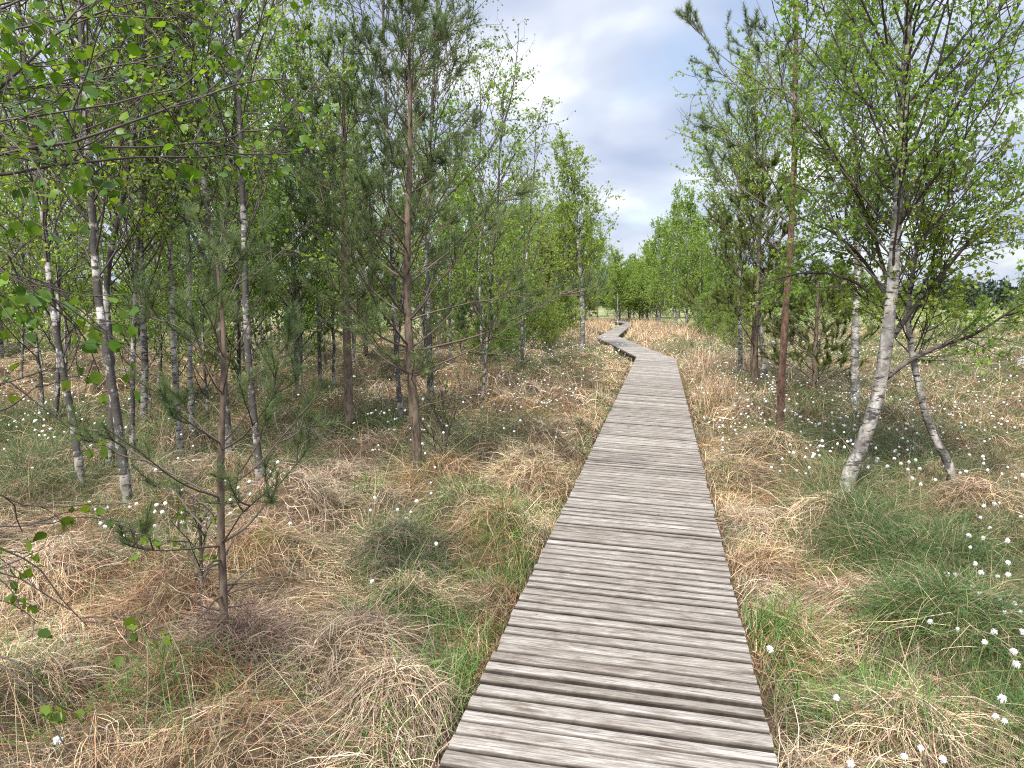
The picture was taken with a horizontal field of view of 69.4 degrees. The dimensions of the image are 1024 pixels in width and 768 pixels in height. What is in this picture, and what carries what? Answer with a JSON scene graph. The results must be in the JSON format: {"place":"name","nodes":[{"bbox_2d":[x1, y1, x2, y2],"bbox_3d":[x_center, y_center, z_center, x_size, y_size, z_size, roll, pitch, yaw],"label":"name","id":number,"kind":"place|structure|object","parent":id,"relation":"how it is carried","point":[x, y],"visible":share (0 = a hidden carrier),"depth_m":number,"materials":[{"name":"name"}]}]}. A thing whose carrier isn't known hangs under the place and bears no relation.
{"place":"outdoors","nodes":[
{"label":"outdoors","id":0,"kind":"place"},
{"bbox_2d":[0,300,1023,767],"bbox_3d":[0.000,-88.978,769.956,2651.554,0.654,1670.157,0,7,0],"label":"ground","id":1,"kind":"structure","parent":0,"point":[292,480],"depth_m":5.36,"materials":[{"name":"plant"}]},
{"bbox_2d":[0,119,68,383],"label":"birch tree","id":2,"kind":"object","parent":1,"relation":"on","point":[22,346],"visible":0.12,"depth_m":14.50,"materials":[{"name":"green plant"}]},
{"bbox_2d":[0,142,68,361],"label":"birch tree","id":3,"kind":"object","parent":1,"relation":"on","point":[7,322],"visible":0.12,"depth_m":16.24,"materials":[{"name":"green plant"}]},
{"bbox_2d":[0,14,110,412],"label":"birch tree","id":4,"kind":"object","parent":1,"relation":"on","point":[34,270],"visible":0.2,"depth_m":9.20,"materials":[{"name":"green plant"}]},
{"bbox_2d":[0,0,139,421],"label":"birch tree","id":5,"kind":"object","parent":1,"relation":"on","point":[33,244],"visible":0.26,"depth_m":8.31,"materials":[{"name":"green plant"}]},
{"bbox_2d":[24,118,118,371],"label":"birch tree","id":6,"kind":"object","parent":1,"relation":"on","point":[65,328],"visible":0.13,"depth_m":12.23,"materials":[{"name":"green plant"}]},
{"bbox_2d":[41,130,104,351],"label":"birch tree","id":7,"kind":"object","parent":1,"relation":"on","point":[69,346],"visible":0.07,"depth_m":19.25,"materials":[{"name":"green plant"}]},
{"bbox_2d":[0,0,170,489],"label":"birch tree","id":8,"kind":"object","parent":1,"relation":"on","point":[77,453],"visible":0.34,"depth_m":6.41,"materials":[{"name":"green plant"}]},
{"bbox_2d":[0,361,173,744],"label":"birch sapling","id":9,"kind":"object","parent":1,"relation":"on","point":[46,712],"visible":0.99,"depth_m":2.36,"materials":[{"name":"green plant"}]},
{"bbox_2d":[62,78,182,408],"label":"birch tree","id":10,"kind":"object","parent":1,"relation":"on","point":[122,301],"visible":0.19,"depth_m":10.85,"materials":[{"name":"green plant"}]},
{"bbox_2d":[6,0,256,457],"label":"birch tree","id":11,"kind":"object","parent":1,"relation":"on","point":[179,428],"visible":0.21,"depth_m":7.63,"materials":[{"name":"green plant"}]},
{"bbox_2d":[1,0,265,424],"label":"birch tree","id":12,"kind":"object","parent":1,"relation":"on","point":[144,355],"visible":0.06,"depth_m":9.36,"materials":[{"name":"green plant"}]},
{"bbox_2d":[25,0,244,459],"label":"birch tree","id":13,"kind":"object","parent":1,"relation":"on","point":[132,402],"visible":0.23,"depth_m":7.32,"materials":[{"name":"green plant"}]},
{"bbox_2d":[111,280,163,349],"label":"birch tree","id":14,"kind":"object","parent":1,"relation":"on","point":[127,324],"visible":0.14,"depth_m":21.29,"materials":[{"name":"green plant"}]},
{"bbox_2d":[0,0,276,509],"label":"birch tree","id":15,"kind":"object","parent":1,"relation":"on","point":[123,467],"visible":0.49,"depth_m":5.70,"materials":[{"name":"green plant"}]},
{"bbox_2d":[2,0,284,470],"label":"birch tree","id":16,"kind":"object","parent":1,"relation":"on","point":[109,267],"visible":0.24,"depth_m":6.90,"materials":[{"name":"green plant"}]},
{"bbox_2d":[94,26,206,386],"bbox_3d":[-5.938,-2.921,12.306,1.917,6.795,2.082,-6,9,-30],"label":"birch tree","id":17,"kind":"object","parent":1,"relation":"on","point":[160,327],"visible":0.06,"depth_m":12.34,"materials":[{"name":"green plant"}]},
{"bbox_2d":[0,0,338,404],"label":"birch tree","id":18,"kind":"object","parent":1,"relation":"on","point":[40,298],"visible":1,"depth_m":2.10,"materials":[{"name":"green plant"}]},
{"bbox_2d":[134,128,227,392],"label":"birch tree","id":19,"kind":"object","parent":1,"relation":"on","point":[178,320],"visible":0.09,"depth_m":11.68,"materials":[{"name":"green plant"}]},
{"bbox_2d":[44,0,331,457],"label":"birch tree","id":20,"kind":"object","parent":1,"relation":"on","point":[227,415],"visible":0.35,"depth_m":7.37,"materials":[{"name":"green plant"}]},
{"bbox_2d":[101,0,275,436],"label":"birch tree","id":21,"kind":"object","parent":1,"relation":"on","point":[190,380],"visible":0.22,"depth_m":8.03,"materials":[{"name":"green plant"}]},
{"bbox_2d":[145,117,241,427],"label":"birch tree","id":22,"kind":"object","parent":1,"relation":"on","point":[203,348],"visible":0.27,"depth_m":9.58,"materials":[{"name":"green plant"}]},
{"bbox_2d":[49,158,341,642],"bbox_3d":[-1.510,0.266,3.414,1.361,2.574,1.112,0,7,0],"label":"young pine","id":23,"kind":"object","parent":1,"relation":"on","point":[168,394],"visible":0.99,"depth_m":3.36,"materials":[{"name":"green plant"}]},
{"bbox_2d":[130,479,263,588],"bbox_3d":[-1.701,0.969,4.032,0.658,0.974,0.597,-1,7,-12],"label":"birch seedling","id":24,"kind":"object","parent":1,"relation":"on","point":[200,532],"visible":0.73,"depth_m":3.98,"materials":[{"name":"green plant"}]},
{"bbox_2d":[176,32,276,317],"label":"birch tree","id":25,"kind":"object","parent":1,"relation":"on","point":[225,193],"visible":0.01,"depth_m":13.15,"materials":[{"name":"green plant"}]},
{"bbox_2d":[126,582,334,687],"bbox_3d":[-1.326,1.155,3.613,0.986,0.435,1.039,0,7,0],"label":"grass tussock","id":26,"kind":"object","parent":1,"relation":"on","point":[204,630],"depth_m":3.51,"materials":[{"name":"plant"}]},
{"bbox_2d":[162,51,318,399],"bbox_3d":[-3.912,-2.088,10.742,2.304,5.448,2.140,0,8,-15],"label":"birch tree","id":27,"kind":"object","parent":1,"relation":"on","point":[238,366],"visible":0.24,"depth_m":10.84,"materials":[{"name":"green plant"}]},
{"bbox_2d":[106,0,384,484],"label":"birch tree","id":28,"kind":"object","parent":1,"relation":"on","point":[244,225],"visible":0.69,"depth_m":5.89,"materials":[{"name":"green plant"}]},
{"bbox_2d":[210,24,296,369],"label":"birch tree","id":29,"kind":"object","parent":1,"relation":"on","point":[260,340],"visible":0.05,"depth_m":16.52,"materials":[{"name":"green plant"}]},
{"bbox_2d":[229,184,297,373],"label":"birch tree","id":30,"kind":"object","parent":1,"relation":"on","point":[258,296],"visible":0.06,"depth_m":15.26,"materials":[{"name":"green plant"}]},
{"bbox_2d":[228,31,352,390],"bbox_3d":[-3.528,-2.612,12.095,2.203,6.184,1.723,1,7,8],"label":"birch tree","id":31,"kind":"object","parent":1,"relation":"on","point":[288,122],"visible":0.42,"depth_m":11.97,"materials":[{"name":"green plant"}]},
{"bbox_2d":[223,0,361,371],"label":"birch tree","id":32,"kind":"object","parent":1,"relation":"on","point":[256,27],"visible":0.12,"depth_m":13.26,"materials":[{"name":"green plant"}]},
{"bbox_2d":[221,12,369,384],"bbox_3d":[-3.804,-2.943,12.925,2.374,6.680,2.555,4,8,32],"label":"birch tree","id":33,"kind":"object","parent":1,"relation":"on","point":[301,236],"visible":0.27,"depth_m":12.72,"materials":[{"name":"green plant"}]},
{"bbox_2d":[223,0,375,385],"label":"birch tree","id":34,"kind":"object","parent":1,"relation":"on","point":[336,121],"visible":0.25,"depth_m":12.72,"materials":[{"name":"green plant"}]},
{"bbox_2d":[208,577,446,722],"bbox_3d":[-0.840,1.205,3.475,1.121,0.388,1.055,0,7,0],"label":"grass tussock","id":35,"kind":"object","parent":1,"relation":"on","point":[315,650],"depth_m":3.42,"materials":[{"name":"plant"}]},
{"bbox_2d":[290,145,365,367],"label":"birch tree","id":36,"kind":"object","parent":1,"relation":"on","point":[323,339],"visible":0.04,"depth_m":16.20,"materials":[{"name":"green plant"}]},
{"bbox_2d":[277,26,382,392],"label":"birch tree","id":37,"kind":"object","parent":1,"relation":"on","point":[326,130],"visible":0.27,"depth_m":12.13,"materials":[{"name":"green plant"}]},
{"bbox_2d":[306,75,389,368],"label":"birch tree","id":38,"kind":"object","parent":1,"relation":"on","point":[353,353],"visible":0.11,"depth_m":15.24,"materials":[{"name":"green plant"}]},
{"bbox_2d":[250,15,450,434],"bbox_3d":[-1.964,-1.788,9.213,2.560,5.300,2.231,0,7,0],"label":"pine tree","id":39,"kind":"object","parent":1,"relation":"on","point":[348,371],"visible":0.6,"depth_m":8.93,"materials":[{"name":"green plant"}]},
{"bbox_2d":[316,76,394,354],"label":"birch tree","id":40,"kind":"object","parent":1,"relation":"on","point":[360,105],"visible":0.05,"depth_m":19.80,"materials":[{"name":"green plant"}]},
{"bbox_2d":[322,195,403,360],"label":"pine tree","id":41,"kind":"object","parent":1,"relation":"on","point":[376,288],"visible":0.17,"depth_m":18.89,"materials":[{"name":"green plant"}]},
{"bbox_2d":[330,399,409,436],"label":"sedge tussock","id":42,"kind":"object","parent":1,"relation":"on","point":[369,421],"visible":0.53,"depth_m":9.40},
{"bbox_2d":[292,0,460,420],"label":"birch tree","id":43,"kind":"object","parent":1,"relation":"on","point":[395,334],"visible":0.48,"depth_m":9.53,"materials":[{"name":"green plant"}]},
{"bbox_2d":[290,637,472,765],"bbox_3d":[-0.550,1.251,3.098,0.856,0.402,0.910,0,7,0],"label":"grass tussock","id":44,"kind":"object","parent":1,"relation":"on","point":[378,673],"depth_m":2.96,"materials":[{"name":"plant"}]},
{"bbox_2d":[363,37,454,382],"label":"birch tree","id":45,"kind":"object","parent":1,"relation":"on","point":[388,278],"visible":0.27,"depth_m":14.12,"materials":[{"name":"green plant"}]},
{"bbox_2d":[330,502,493,594],"bbox_3d":[-0.645,1.019,4.809,1.086,0.512,1.041,0,7,0],"label":"sedge tussock","id":46,"kind":"object","parent":1,"relation":"on","point":[439,539],"visible":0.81,"depth_m":4.77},
{"bbox_2d":[383,141,467,356],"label":"birch tree","id":47,"kind":"object","parent":1,"relation":"on","point":[423,323],"visible":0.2,"depth_m":17.95,"materials":[{"name":"green plant"}]},
{"bbox_2d":[387,351,481,458],"bbox_3d":[-0.693,0.381,6.973,0.896,1.455,0.850,0,7,0],"label":"shrub","id":48,"kind":"object","parent":1,"relation":"on","point":[444,412],"visible":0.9,"depth_m":6.95,"materials":[{"name":"green plant"}]},
{"bbox_2d":[411,213,478,347],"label":"pine tree","id":49,"kind":"object","parent":1,"relation":"on","point":[442,316],"visible":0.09,"depth_m":24.04,"materials":[{"name":"green plant"}]},
{"bbox_2d":[280,0,614,475],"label":"pine tree","id":50,"kind":"object","parent":1,"relation":"on","point":[443,34],"visible":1,"depth_m":6.28,"materials":[{"name":"green plant"}]},
{"bbox_2d":[419,165,485,334],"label":"birch tree","id":51,"kind":"object","parent":1,"relation":"on","point":[464,327],"visible":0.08,"depth_m":27.08,"materials":[{"name":"green plant"}]},
{"bbox_2d":[412,88,496,365],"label":"birch tree","id":52,"kind":"object","parent":1,"relation":"on","point":[441,296],"visible":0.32,"depth_m":16.41,"materials":[{"name":"green plant"}]},
{"bbox_2d":[438,293,473,353],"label":"tree","id":53,"kind":"object","parent":1,"relation":"on","point":[461,333],"visible":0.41,"depth_m":22.24,"materials":[{"name":"green plant"}]},
{"bbox_2d":[348,0,575,395],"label":"birch tree","id":54,"kind":"object","parent":1,"relation":"on","point":[438,8],"visible":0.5,"depth_m":11.47,"materials":[{"name":"green plant"}]},
{"bbox_2d":[420,38,533,370],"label":"birch tree","id":55,"kind":"object","parent":1,"relation":"on","point":[473,184],"visible":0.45,"depth_m":14.14,"materials":[{"name":"green plant"}]},
{"bbox_2d":[445,238,508,344],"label":"pine tree","id":56,"kind":"object","parent":1,"relation":"on","point":[459,314],"visible":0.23,"depth_m":21.54,"materials":[{"name":"green plant"}]},
{"bbox_2d":[464,316,499,357],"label":"birch tree","id":57,"kind":"object","parent":1,"relation":"on","point":[475,342],"visible":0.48,"depth_m":18.54,"materials":[{"name":"green plant"}]},
{"bbox_2d":[425,57,557,405],"bbox_3d":[-0.253,-2.059,10.794,1.812,5.402,1.686,-6,9,-43],"label":"birch tree","id":58,"kind":"object","parent":1,"relation":"on","point":[471,194],"visible":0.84,"depth_m":10.79,"materials":[{"name":"green plant"}]},
{"bbox_2d":[491,300,527,358],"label":"tree","id":59,"kind":"object","parent":1,"relation":"on","point":[508,343],"visible":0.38,"depth_m":19.08,"materials":[{"name":"green plant"}]},
{"bbox_2d":[0,322,1023,767],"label":"sedge","id":60,"kind":"object","parent":1,"relation":"on","point":[64,478],"visible":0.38,"depth_m":8.06,"materials":[{"name":"plant"}]},
{"bbox_2d":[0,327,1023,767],"bbox_3d":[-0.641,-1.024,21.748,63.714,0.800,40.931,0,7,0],"label":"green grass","id":61,"kind":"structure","parent":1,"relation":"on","point":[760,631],"depth_m":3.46,"materials":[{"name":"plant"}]},
{"bbox_2d":[0,316,1023,546],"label":"cotton grass drift","id":62,"kind":"object","parent":1,"relation":"on","point":[162,512],"visible":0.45,"depth_m":9.66,"materials":[{"name":"plant"}]},
{"bbox_2d":[9,276,1023,309],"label":"forest edge","id":63,"kind":"object","parent":1,"relation":"on","point":[992,290],"visible":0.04,"depth_m":106.97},
{"bbox_2d":[474,96,572,363],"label":"birch tree","id":64,"kind":"object","parent":1,"relation":"on","point":[547,164],"visible":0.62,"depth_m":16.25,"materials":[{"name":"green plant"}]},
{"bbox_2d":[502,206,549,360],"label":"birch tree","id":65,"kind":"object","parent":1,"relation":"on","point":[532,315],"visible":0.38,"depth_m":17.28,"materials":[{"name":"green plant"}]},
{"bbox_2d":[493,170,558,351],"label":"birch tree","id":66,"kind":"object","parent":1,"relation":"on","point":[525,239],"visible":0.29,"depth_m":21.04,"materials":[{"name":"green plant"}]},
{"bbox_2d":[526,195,553,294],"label":"birch tree","id":67,"kind":"object","parent":1,"relation":"on","point":[536,210],"visible":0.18,"depth_m":35.28,"materials":[{"name":"green plant"}]},
{"bbox_2d":[496,285,585,348],"bbox_3d":[0.621,-1.858,22.414,2.710,2.672,2.648,-4,8,-30],"label":"birch bush","id":68,"kind":"object","parent":1,"relation":"on","point":[549,308],"visible":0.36,"depth_m":22.12,"materials":[{"name":"green plant"}]},
{"bbox_2d":[511,243,576,331],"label":"pine tree","id":69,"kind":"object","parent":1,"relation":"on","point":[550,276],"visible":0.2,"depth_m":28.63,"materials":[{"name":"green plant"}]},
{"bbox_2d":[555,294,579,332],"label":"tree","id":70,"kind":"object","parent":1,"relation":"on","point":[570,299],"visible":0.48,"depth_m":30.56,"materials":[{"name":"green plant"}]},
{"bbox_2d":[541,198,597,318],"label":"birch tree","id":71,"kind":"object","parent":1,"relation":"on","point":[562,238],"visible":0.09,"depth_m":40.44,"materials":[{"name":"green plant"}]},
{"bbox_2d":[533,225,609,320],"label":"pine tree","id":72,"kind":"object","parent":1,"relation":"on","point":[589,304],"visible":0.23,"depth_m":32.80,"materials":[{"name":"green plant"}]},
{"bbox_2d":[536,127,624,352],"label":"birch tree","id":73,"kind":"object","parent":1,"relation":"on","point":[580,240],"visible":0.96,"depth_m":21.84,"materials":[{"name":"green plant"}]},
{"bbox_2d":[588,226,611,317],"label":"birch tree","id":74,"kind":"object","parent":1,"relation":"on","point":[601,232],"visible":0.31,"depth_m":59.50,"materials":[{"name":"green plant"}]},
{"bbox_2d":[440,319,777,767],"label":"boardwalk","id":75,"kind":"structure","parent":1,"relation":"on","point":[623,643],"depth_m":3.56,"materials":[{"name":"grey wood"}]},
{"bbox_2d":[594,247,640,320],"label":"birch tree","id":76,"kind":"object","parent":1,"relation":"on","point":[617,278],"visible":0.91,"depth_m":49.80,"materials":[{"name":"green plant"}]},
{"bbox_2d":[613,258,642,318],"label":"birch tree","id":77,"kind":"object","parent":1,"relation":"on","point":[627,274],"visible":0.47,"depth_m":51.82,"materials":[{"name":"green plant"}]},
{"bbox_2d":[625,249,664,320],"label":"birch tree","id":78,"kind":"object","parent":1,"relation":"on","point":[641,280],"visible":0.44,"depth_m":50.93,"materials":[{"name":"green plant"}]},
{"bbox_2d":[630,214,678,324],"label":"birch tree","id":79,"kind":"object","parent":1,"relation":"on","point":[653,244],"visible":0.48,"depth_m":43.15,"materials":[{"name":"green plant"}]},
{"bbox_2d":[644,216,679,325],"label":"birch tree","id":80,"kind":"object","parent":1,"relation":"on","point":[659,252],"visible":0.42,"depth_m":38.75,"materials":[{"name":"green plant"}]},
{"bbox_2d":[643,179,692,326],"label":"birch tree","id":81,"kind":"object","parent":1,"relation":"on","point":[677,207],"visible":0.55,"depth_m":35.97,"materials":[{"name":"green plant"}]},
{"bbox_2d":[668,227,717,326],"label":"birch tree","id":82,"kind":"object","parent":1,"relation":"on","point":[697,282],"visible":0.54,"depth_m":32.39,"materials":[{"name":"green plant"}]},
{"bbox_2d":[658,186,729,323],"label":"birch tree","id":83,"kind":"object","parent":1,"relation":"on","point":[695,222],"visible":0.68,"depth_m":33.64,"materials":[{"name":"green plant"}]},
{"bbox_2d":[687,293,713,336],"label":"birch tree","id":84,"kind":"object","parent":1,"relation":"on","point":[699,317],"visible":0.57,"depth_m":29.41,"materials":[{"name":"green plant"}]},
{"bbox_2d":[699,301,728,340],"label":"birch tree","id":85,"kind":"object","parent":1,"relation":"on","point":[712,324],"visible":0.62,"depth_m":26.51,"materials":[{"name":"green plant"}]},
{"bbox_2d":[689,198,743,302],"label":"pine tree","id":86,"kind":"object","parent":1,"relation":"on","point":[715,249],"visible":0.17,"depth_m":38.51,"materials":[{"name":"green plant"}]},
{"bbox_2d":[713,312,744,347],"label":"birch tree","id":87,"kind":"object","parent":1,"relation":"on","point":[731,331],"visible":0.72,"depth_m":23.70,"materials":[{"name":"green plant"}]},
{"bbox_2d":[677,100,808,376],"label":"birch tree","id":88,"kind":"object","parent":1,"relation":"on","point":[740,346],"visible":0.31,"depth_m":14.07,"materials":[{"name":"green plant"}]},
{"bbox_2d":[677,149,827,388],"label":"pine tree","id":89,"kind":"object","parent":1,"relation":"on","point":[748,280],"visible":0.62,"depth_m":12.03,"materials":[{"name":"green plant"}]},
{"bbox_2d":[665,35,844,388],"bbox_3d":[3.933,-2.638,12.319,3.011,6.268,2.975,0,7,0],"label":"birch tree","id":90,"kind":"object","parent":1,"relation":"on","point":[749,69],"visible":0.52,"depth_m":12.10,"materials":[{"name":"green plant"}]},
{"bbox_2d":[730,549,809,619],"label":"grass tussock","id":91,"kind":"object","parent":1,"relation":"on","point":[739,596],"depth_m":4.31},
{"bbox_2d":[672,0,923,433],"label":"pine tree","id":92,"kind":"object","parent":1,"relation":"on","point":[687,12],"visible":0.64,"depth_m":7.77,"materials":[{"name":"green plant"}]},
{"bbox_2d":[798,257,834,326],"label":"birch tree","id":93,"kind":"object","parent":1,"relation":"on","point":[812,300],"visible":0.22,"depth_m":35.34,"materials":[{"name":"green plant"}]},
{"bbox_2d":[758,255,881,397],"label":"young pine","id":94,"kind":"object","parent":1,"relation":"on","point":[815,354],"visible":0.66,"depth_m":11.81,"materials":[{"name":"green plant"}]},
{"bbox_2d":[811,259,866,328],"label":"birch tree","id":95,"kind":"object","parent":1,"relation":"on","point":[827,305],"visible":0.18,"depth_m":33.27,"materials":[{"name":"green plant"}]},
{"bbox_2d":[774,554,919,636],"bbox_3d":[1.982,1.185,4.183,1.108,0.397,1.147,0,7,0],"label":"grass tussock","id":96,"kind":"object","parent":1,"relation":"on","point":[823,585],"depth_m":4.16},
{"bbox_2d":[761,0,949,408],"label":"birch tree","id":97,"kind":"object","parent":1,"relation":"on","point":[855,382],"visible":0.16,"depth_m":10.69,"materials":[{"name":"green plant"}]},
{"bbox_2d":[860,274,883,325],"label":"birch tree","id":98,"kind":"object","parent":1,"relation":"on","point":[873,289],"visible":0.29,"depth_m":35.46,"materials":[{"name":"green plant"}]},
{"bbox_2d":[729,0,1023,496],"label":"birch tree","id":99,"kind":"object","parent":1,"relation":"on","point":[905,116],"visible":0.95,"depth_m":5.90,"materials":[{"name":"green plant"}]},
{"bbox_2d":[783,463,1023,588],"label":"sedge tussock","id":100,"kind":"object","parent":1,"relation":"on","point":[911,527],"visible":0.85,"depth_m":4.96,"materials":[{"name":"plant"}]},
{"bbox_2d":[784,631,1023,767],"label":"grass tussock","id":101,"kind":"object","parent":1,"relation":"on","point":[900,688],"depth_m":2.89,"materials":[{"name":"plant"}]},
{"bbox_2d":[811,115,1023,487],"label":"birch tree","id":102,"kind":"object","parent":1,"relation":"on","point":[909,302],"visible":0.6,"depth_m":6.13,"materials":[{"name":"green plant"}]},
{"bbox_2d":[824,533,1023,703],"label":"sedge tussock","id":103,"kind":"object","parent":1,"relation":"on","point":[923,589],"visible":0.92,"depth_m":3.48,"materials":[{"name":"plant"}]},
{"bbox_2d":[933,290,971,337],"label":"birch tree","id":104,"kind":"object","parent":1,"relation":"on","point":[955,320],"visible":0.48,"depth_m":28.93,"materials":[{"name":"green plant"}]},
{"bbox_2d":[909,463,1023,531],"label":"grass tussock","id":105,"kind":"object","parent":1,"relation":"on","point":[981,491],"depth_m":5.73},
{"bbox_2d":[0,0,1023,293],"label":"sky","id":106,"kind":"structure","parent":0,"point":[612,63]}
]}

